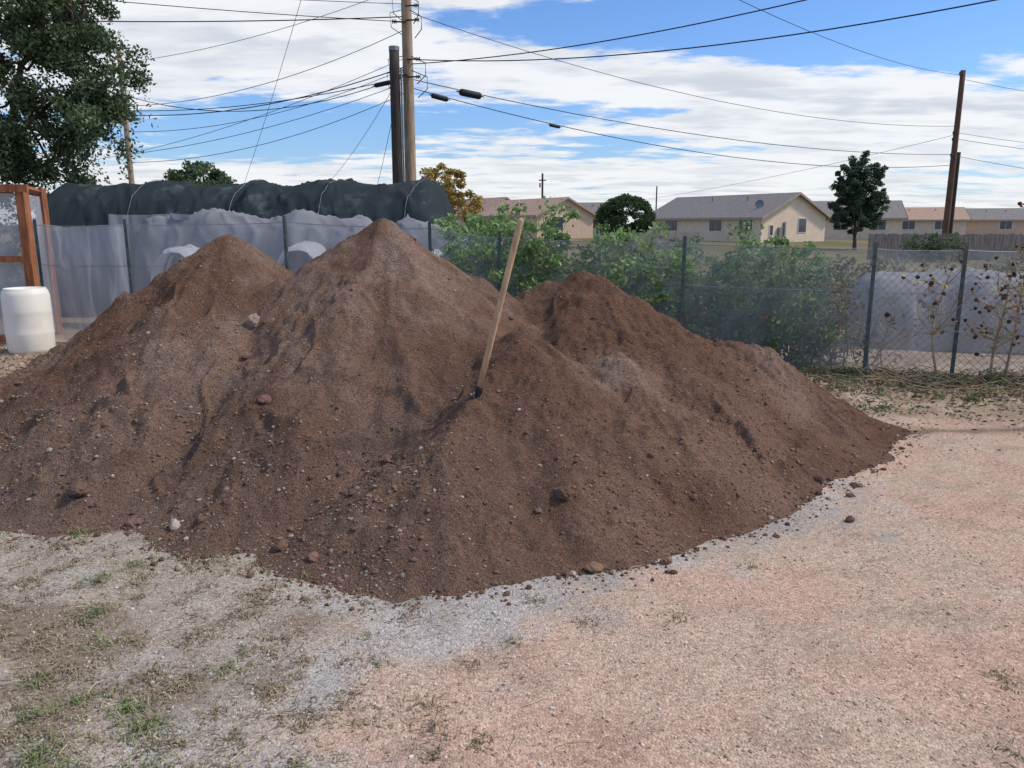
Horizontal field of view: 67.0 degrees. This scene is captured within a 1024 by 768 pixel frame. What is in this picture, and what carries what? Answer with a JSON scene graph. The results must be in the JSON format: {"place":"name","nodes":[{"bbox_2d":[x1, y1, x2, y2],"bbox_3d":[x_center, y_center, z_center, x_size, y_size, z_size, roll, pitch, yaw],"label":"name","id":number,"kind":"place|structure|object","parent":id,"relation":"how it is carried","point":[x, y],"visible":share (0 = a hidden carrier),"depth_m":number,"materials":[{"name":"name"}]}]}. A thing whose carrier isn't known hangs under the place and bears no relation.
{"place":"outdoors","nodes":[
{"label":"outdoors","id":0,"kind":"place"},
{"bbox_2d":[1,525,776,767],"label":"green grass","id":1,"kind":"structure","parent":0,"point":[127,707],"depth_m":2.60,"materials":[{"name":"green plant"}]},
{"bbox_2d":[0,228,1023,767],"bbox_3d":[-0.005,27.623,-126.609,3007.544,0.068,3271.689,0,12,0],"label":"ground","id":2,"kind":"structure","parent":0,"point":[962,590],"depth_m":3.01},
{"bbox_2d":[0,184,49,341],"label":"greenhouse frame","id":3,"kind":"object","parent":2,"relation":"on","point":[21,208],"visible":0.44,"depth_m":10.27,"materials":[{"name":"wood"}]},
{"bbox_2d":[0,286,55,354],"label":"plastic barrel","id":4,"kind":"object","parent":2,"relation":"on","point":[28,320],"visible":0.94,"depth_m":9.59,"materials":[{"name":"white plastic"}]},
{"bbox_2d":[0,342,64,377],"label":"wood chips","id":5,"kind":"object","parent":2,"relation":"on","point":[15,357],"visible":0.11,"depth_m":9.26,"materials":[{"name":"beige wood"}]},
{"bbox_2d":[0,0,157,195],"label":"elm tree","id":6,"kind":"object","parent":2,"relation":"on","point":[64,42],"visible":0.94,"depth_m":14.20,"materials":[{"name":"green plant"}]},
{"bbox_2d":[117,51,134,183],"bbox_3d":[-14.300,-8.138,28.955,0.220,8.100,0.220,0,12,0],"label":"utility pole","id":7,"kind":"object","parent":2,"relation":"on","point":[129,164],"visible":0.21,"depth_m":28.73,"materials":[{"name":"brown wood"}]},
{"bbox_2d":[108,214,188,292],"bbox_3d":[-5.802,-1.818,12.386,1.710,1.780,0.321,5,12,21],"label":"draped row cover","id":8,"kind":"object","parent":2,"relation":"on","point":[133,232],"visible":0.09,"depth_m":12.25,"materials":[{"name":"grey fabric"}]},
{"bbox_2d":[47,179,267,316],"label":"shade tunnel","id":9,"kind":"structure","parent":2,"relation":"on","point":[74,204],"depth_m":13.66,"materials":[{"name":"fabric"}]},
{"bbox_2d":[150,244,199,281],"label":"tunnel","id":10,"kind":"structure","parent":2,"relation":"on","point":[166,256],"depth_m":11.32,"materials":[{"name":"fabric"}]},
{"bbox_2d":[163,159,236,185],"bbox_3d":[-15.465,-8.776,38.981,3.997,4.939,3.084,0,12,0],"label":"round tree","id":11,"kind":"object","parent":2,"relation":"on","point":[192,172],"visible":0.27,"depth_m":38.33,"materials":[{"name":"green plant"}]},
{"bbox_2d":[134,208,371,292],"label":"row cover tunnel","id":12,"kind":"structure","parent":2,"relation":"on","point":[153,243],"depth_m":11.88,"materials":[{"name":"fabric"}]},
{"bbox_2d":[277,240,325,267],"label":"tunnel","id":13,"kind":"structure","parent":2,"relation":"on","point":[313,250],"depth_m":11.02,"materials":[{"name":"fabric"}]},
{"bbox_2d":[236,177,455,228],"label":"shade tunnel","id":14,"kind":"structure","parent":2,"relation":"on","point":[424,199],"depth_m":13.09,"materials":[{"name":"fabric"}]},
{"bbox_2d":[389,45,404,182],"bbox_3d":[-3.498,-6.573,23.767,0.373,7.120,0.334,-3,12,-15],"label":"utility pole","id":15,"kind":"object","parent":2,"relation":"on","point":[397,141],"visible":0.67,"depth_m":23.34,"materials":[{"name":"wood"}]},
{"bbox_2d":[387,0,427,181],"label":"utility pole","id":16,"kind":"object","parent":2,"relation":"on","point":[408,58],"visible":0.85,"depth_m":23.50,"materials":[{"name":"brown wood"}]},
{"bbox_2d":[75,0,1023,199],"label":"overhead wires","id":17,"kind":"object","parent":16,"relation":"attached to","point":[470,94],"visible":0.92,"depth_m":24.70,"materials":[{"name":"black rubber"}]},
{"bbox_2d":[395,214,476,274],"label":"row cover tunnel","id":18,"kind":"structure","parent":2,"relation":"on","point":[419,235],"depth_m":12.35,"materials":[{"name":"fabric"}]},
{"bbox_2d":[432,249,445,256],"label":"tunnel","id":19,"kind":"structure","parent":2,"relation":"on","point":[435,252],"depth_m":12.11,"materials":[{"name":"fabric"}]},
{"bbox_2d":[419,162,484,222],"bbox_3d":[-2.503,-6.352,29.425,2.997,4.048,1.872,0,12,0],"label":"autumn tree","id":20,"kind":"object","parent":2,"relation":"on","point":[474,205],"visible":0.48,"depth_m":29.00,"materials":[{"name":"yellow plant"}]},
{"bbox_2d":[432,213,524,296],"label":"tomato plant","id":21,"kind":"object","parent":2,"relation":"on","point":[459,253],"visible":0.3,"depth_m":9.79,"materials":[{"name":"green plant"}]},
{"bbox_2d":[456,199,506,232],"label":"walls","id":22,"kind":"structure","parent":2,"relation":"on","point":[461,222],"depth_m":114.33,"materials":[{"name":"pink paint"}]},
{"bbox_2d":[454,197,507,215],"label":"roof","id":23,"kind":"structure","parent":22,"relation":"on","point":[489,203],"depth_m":112.31,"materials":[{"name":"beige"}]},
{"bbox_2d":[444,212,536,285],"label":"tomato plant","id":24,"kind":"object","parent":2,"relation":"on","point":[472,221],"visible":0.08,"depth_m":10.95,"materials":[{"name":"green plant"}]},
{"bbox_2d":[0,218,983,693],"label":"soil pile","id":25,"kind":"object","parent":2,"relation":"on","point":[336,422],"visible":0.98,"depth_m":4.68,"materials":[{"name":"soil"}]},
{"bbox_2d":[474,218,523,397],"bbox_3d":[-0.145,-0.238,4.529,0.453,1.438,0.071,4,12,18],"label":"shovel","id":26,"kind":"object","parent":25,"relation":"on","point":[500,302],"visible":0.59,"depth_m":4.43,"materials":[{"name":"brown wood"}]},
{"bbox_2d":[0,500,1009,767],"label":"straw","id":27,"kind":"object","parent":2,"relation":"on","point":[528,656],"visible":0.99,"depth_m":2.93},
{"bbox_2d":[0,486,1023,767],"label":"leaf fragments","id":28,"kind":"object","parent":2,"relation":"on","point":[364,656],"visible":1,"depth_m":2.90,"materials":[{"name":"brown plant"}]},
{"bbox_2d":[472,196,580,296],"bbox_3d":[0.287,-1.327,9.576,1.556,1.974,1.671,0,12,0],"label":"tomato plant","id":29,"kind":"object","parent":2,"relation":"on","point":[538,274],"visible":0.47,"depth_m":9.33,"materials":[{"name":"green plant"}]},
{"bbox_2d":[33,216,1023,373],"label":"netting fence","id":30,"kind":"object","parent":2,"relation":"on","point":[86,270],"visible":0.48,"depth_m":10.51,"materials":[{"name":"plastic"}]},
{"bbox_2d":[483,199,592,238],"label":"walls","id":31,"kind":"structure","parent":2,"relation":"on","point":[582,227],"depth_m":95.86,"materials":[{"name":"beige paint"}]},
{"bbox_2d":[498,217,562,227],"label":"window glass","id":32,"kind":"object","parent":31,"relation":"attached to","point":[559,224],"visible":0.2,"depth_m":94.69,"materials":[{"name":"grey glass"}]},
{"bbox_2d":[480,197,595,216],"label":"roof","id":33,"kind":"structure","parent":31,"relation":"on","point":[532,205],"depth_m":98.09,"materials":[{"name":"beige"}]},
{"bbox_2d":[481,197,594,217],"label":"fascia","id":34,"kind":"structure","parent":33,"relation":"attached to","point":[548,209],"depth_m":94.66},
{"bbox_2d":[539,173,545,197],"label":"utility pole","id":35,"kind":"object","parent":2,"relation":"on","point":[541,184],"visible":0.42,"depth_m":106.53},
{"bbox_2d":[593,218,608,236],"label":"walls","id":36,"kind":"structure","parent":2,"relation":"on","point":[594,232],"depth_m":110.22,"materials":[{"name":"beige paint"}]},
{"bbox_2d":[578,202,604,212],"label":"roof","id":37,"kind":"structure","parent":36,"relation":"on","point":[592,206],"depth_m":112.65,"materials":[{"name":"grey"}]},
{"bbox_2d":[560,223,672,317],"bbox_3d":[1.310,-1.139,9.503,1.502,1.649,1.340,8,14,36],"label":"tomato plant","id":38,"kind":"object","parent":2,"relation":"on","point":[626,274],"visible":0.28,"depth_m":9.25,"materials":[{"name":"green plant"}]},
{"bbox_2d":[595,193,656,233],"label":"globe tree","id":39,"kind":"object","parent":2,"relation":"on","point":[613,214],"visible":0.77,"depth_m":55.60,"materials":[{"name":"green plant"}]},
{"bbox_2d":[600,235,696,332],"bbox_3d":[1.770,-1.039,9.419,1.122,1.518,1.532,-6,13,-26],"label":"tomato plant","id":40,"kind":"object","parent":2,"relation":"on","point":[659,296],"visible":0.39,"depth_m":9.09,"materials":[{"name":"green plant"}]},
{"bbox_2d":[610,232,698,247],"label":"board fence","id":41,"kind":"object","parent":2,"relation":"on","point":[664,239],"visible":0.36,"depth_m":54.43,"materials":[{"name":"wood"}]},
{"bbox_2d":[524,232,833,341],"bbox_3d":[2.319,-1.310,10.674,4.611,1.589,2.102,0,12,0],"label":"tomato plant","id":42,"kind":"object","parent":2,"relation":"on","point":[718,271],"visible":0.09,"depth_m":10.68,"materials":[{"name":"green plant"}]},
{"bbox_2d":[635,219,789,344],"bbox_3d":[2.396,-1.103,9.227,1.715,1.701,1.353,4,12,17],"label":"tomato plant","id":43,"kind":"object","parent":2,"relation":"on","point":[718,313],"visible":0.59,"depth_m":9.17,"materials":[{"name":"green plant"}]},
{"bbox_2d":[648,196,825,241],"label":"walls","id":44,"kind":"structure","parent":2,"relation":"on","point":[791,212],"depth_m":76.67,"materials":[{"name":"beige paint"}]},
{"bbox_2d":[667,218,806,235],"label":"window frames","id":45,"kind":"structure","parent":44,"relation":"attached to","point":[745,223],"depth_m":76.42,"materials":[{"name":"white"}]},
{"bbox_2d":[665,219,806,234],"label":"window glass","id":46,"kind":"object","parent":45,"relation":"in","point":[672,224],"visible":0.85,"depth_m":77.74,"materials":[{"name":"grey glass"}]},
{"bbox_2d":[650,192,829,218],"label":"roof","id":47,"kind":"structure","parent":44,"relation":"on","point":[715,206],"depth_m":79.75,"materials":[{"name":"grey"}]},
{"bbox_2d":[655,192,830,219],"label":"fascia","id":48,"kind":"structure","parent":47,"relation":"attached to","point":[768,214],"depth_m":76.06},
{"bbox_2d":[755,200,763,208],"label":"satellite dish","id":49,"kind":"object","parent":47,"relation":"attached to","point":[759,203],"visible":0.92,"depth_m":75.34,"materials":[{"name":"metal"}]},
{"bbox_2d":[777,222,785,236],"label":"meter boxes","id":50,"kind":"object","parent":44,"relation":"attached to","point":[779,231],"visible":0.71,"depth_m":74.84,"materials":[{"name":"metal"}]},
{"bbox_2d":[713,240,843,362],"bbox_3d":[3.091,-0.948,9.108,1.445,1.492,1.148,3,12,13],"label":"tomato plant","id":51,"kind":"object","parent":2,"relation":"on","point":[773,297],"visible":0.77,"depth_m":8.90,"materials":[{"name":"green plant"}]},
{"bbox_2d":[759,273,931,368],"bbox_3d":[3.695,-0.740,8.986,1.862,1.116,1.430,0,12,0],"label":"dry bush","id":52,"kind":"object","parent":2,"relation":"on","point":[820,354],"visible":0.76,"depth_m":8.80,"materials":[{"name":"plant"}]},
{"bbox_2d":[827,150,891,249],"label":"poplar tree","id":53,"kind":"object","parent":2,"relation":"on","point":[854,189],"visible":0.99,"depth_m":50.25,"materials":[{"name":"green plant"}]},
{"bbox_2d":[824,220,902,238],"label":"walls","id":54,"kind":"structure","parent":2,"relation":"on","point":[894,226],"depth_m":89.48,"materials":[{"name":"beige paint"}]},
{"bbox_2d":[833,220,885,229],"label":"window glass","id":55,"kind":"object","parent":54,"relation":"attached to","point":[881,227],"visible":0.31,"depth_m":88.83,"materials":[{"name":"grey glass"}]},
{"bbox_2d":[813,200,907,217],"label":"roof","id":56,"kind":"structure","parent":54,"relation":"on","point":[896,209],"depth_m":90.28,"materials":[{"name":"grey"}]},
{"bbox_2d":[869,202,907,219],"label":"fascia","id":57,"kind":"structure","parent":56,"relation":"attached to","point":[895,218],"depth_m":87.88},
{"bbox_2d":[736,251,1023,325],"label":"weeds","id":58,"kind":"object","parent":2,"relation":"on","point":[845,268],"visible":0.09,"depth_m":12.67,"materials":[{"name":"green plant"}]},
{"bbox_2d":[791,361,1023,420],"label":"creeping weeds","id":59,"kind":"object","parent":2,"relation":"on","point":[936,395],"visible":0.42,"depth_m":7.67,"materials":[{"name":"green plant"}]},
{"bbox_2d":[793,365,1023,450],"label":"leaf litter","id":60,"kind":"object","parent":2,"relation":"on","point":[828,378],"visible":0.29,"depth_m":7.64,"materials":[{"name":"brown plant"}]},
{"bbox_2d":[833,357,1023,399],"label":"dry twigs","id":61,"kind":"object","parent":2,"relation":"on","point":[914,374],"visible":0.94,"depth_m":7.92,"materials":[{"name":"brown plant"}]},
{"bbox_2d":[884,244,974,376],"bbox_3d":[4.408,-0.742,8.127,0.642,1.435,0.796,-6,13,-27],"label":"dried sunflower","id":62,"kind":"object","parent":2,"relation":"on","point":[928,289],"visible":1,"depth_m":8.12,"materials":[{"name":"brown plant"}]},
{"bbox_2d":[896,231,968,261],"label":"shrub","id":63,"kind":"object","parent":2,"relation":"on","point":[938,255],"visible":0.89,"depth_m":34.19,"materials":[{"name":"green plant"}]},
{"bbox_2d":[901,221,966,236],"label":"walls","id":64,"kind":"structure","parent":2,"relation":"on","point":[927,227],"depth_m":105.15,"materials":[{"name":"beige paint"}]},
{"bbox_2d":[902,221,941,229],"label":"window frames","id":65,"kind":"structure","parent":64,"relation":"attached to","point":[915,227],"depth_m":105.57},
{"bbox_2d":[902,221,942,228],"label":"window glass","id":66,"kind":"object","parent":65,"relation":"in","point":[911,224],"visible":0.64,"depth_m":105.68,"materials":[{"name":"grey glass"}]},
{"bbox_2d":[905,207,970,219],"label":"roof","id":67,"kind":"structure","parent":64,"relation":"on","point":[928,213],"depth_m":106.38,"materials":[{"name":"beige"}]},
{"bbox_2d":[903,207,971,220],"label":"fascia","id":68,"kind":"structure","parent":67,"relation":"attached to","point":[941,220],"depth_m":104.44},
{"bbox_2d":[845,267,1023,352],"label":"tunnel","id":69,"kind":"structure","parent":2,"relation":"on","point":[863,279],"depth_m":10.01,"materials":[{"name":"fabric"}]},
{"bbox_2d":[867,233,1023,260],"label":"board fence","id":70,"kind":"object","parent":2,"relation":"on","point":[996,240],"visible":0.57,"depth_m":36.07,"materials":[{"name":"grey wood"}]},
{"bbox_2d":[942,70,965,234],"bbox_3d":[21.914,-10.730,38.597,0.501,9.300,0.316,-5,12,-21],"label":"utility pole","id":71,"kind":"object","parent":2,"relation":"on","point":[950,187],"visible":0.92,"depth_m":38.40,"materials":[{"name":"brown wood"}]},
{"bbox_2d":[949,152,960,248],"bbox_3d":[22.450,-8.956,39.404,0.240,5.500,0.240,0,12,0],"label":"utility pole","id":72,"kind":"object","parent":2,"relation":"on","point":[954,193],"visible":0.5,"depth_m":39.17,"materials":[{"name":"brown wood"}]},
{"bbox_2d":[935,275,1023,381],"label":"dried sunflower","id":73,"kind":"object","parent":2,"relation":"on","point":[1003,296],"visible":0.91,"depth_m":7.86,"materials":[{"name":"brown plant"}]},
{"bbox_2d":[963,246,1023,380],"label":"dried sunflower","id":74,"kind":"object","parent":2,"relation":"on","point":[1000,290],"visible":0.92,"depth_m":7.86,"materials":[{"name":"brown plant"}]},
{"bbox_2d":[964,286,1023,340],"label":"dried sunflower","id":75,"kind":"object","parent":2,"relation":"on","point":[973,324],"visible":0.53,"depth_m":8.05,"materials":[{"name":"brown plant"}]},
{"bbox_2d":[965,221,1023,236],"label":"walls","id":76,"kind":"structure","parent":2,"relation":"on","point":[981,228],"depth_m":107.29,"materials":[{"name":"beige paint"}]},
{"bbox_2d":[965,208,1023,219],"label":"roof","id":77,"kind":"structure","parent":76,"relation":"on","point":[996,213],"depth_m":108.50,"materials":[{"name":"grey"}]},
{"bbox_2d":[972,220,1023,220],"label":"fascia","id":78,"kind":"structure","parent":77,"relation":"attached to","point":[997,220],"depth_m":106.44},
{"bbox_2d":[998,221,1012,229],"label":"window frames","id":79,"kind":"structure","parent":76,"relation":"attached to","point":[1005,227],"depth_m":106.72,"materials":[{"name":"white"}]},
{"bbox_2d":[1000,221,1011,228],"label":"window glass","id":80,"kind":"object","parent":79,"relation":"in","point":[1004,224],"visible":1,"depth_m":106.61,"materials":[{"name":"grey glass"}]},
{"bbox_2d":[978,202,1023,346],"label":"dried sunflower","id":81,"kind":"object","parent":2,"relation":"on","point":[1020,204],"visible":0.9,"depth_m":7.88,"materials":[{"name":"brown plant"}]},
{"bbox_2d":[1008,261,1023,292],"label":"dried sunflower","id":82,"kind":"object","parent":2,"relation":"on","point":[1020,277],"visible":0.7,"depth_m":8.04,"materials":[{"name":"brown plant"}]},
{"bbox_2d":[0,533,1023,767],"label":"dry grass","id":83,"kind":"structure","parent":0,"point":[148,675],"depth_m":2.84,"materials":[{"name":"beige plant"}]},
{"bbox_2d":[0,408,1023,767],"bbox_3d":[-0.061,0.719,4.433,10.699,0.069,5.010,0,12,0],"label":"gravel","id":84,"kind":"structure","parent":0,"point":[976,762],"depth_m":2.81,"materials":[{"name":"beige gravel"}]},
{"bbox_2d":[0,0,1023,225],"label":"sky","id":85,"kind":"structure","parent":0,"point":[500,154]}
]}

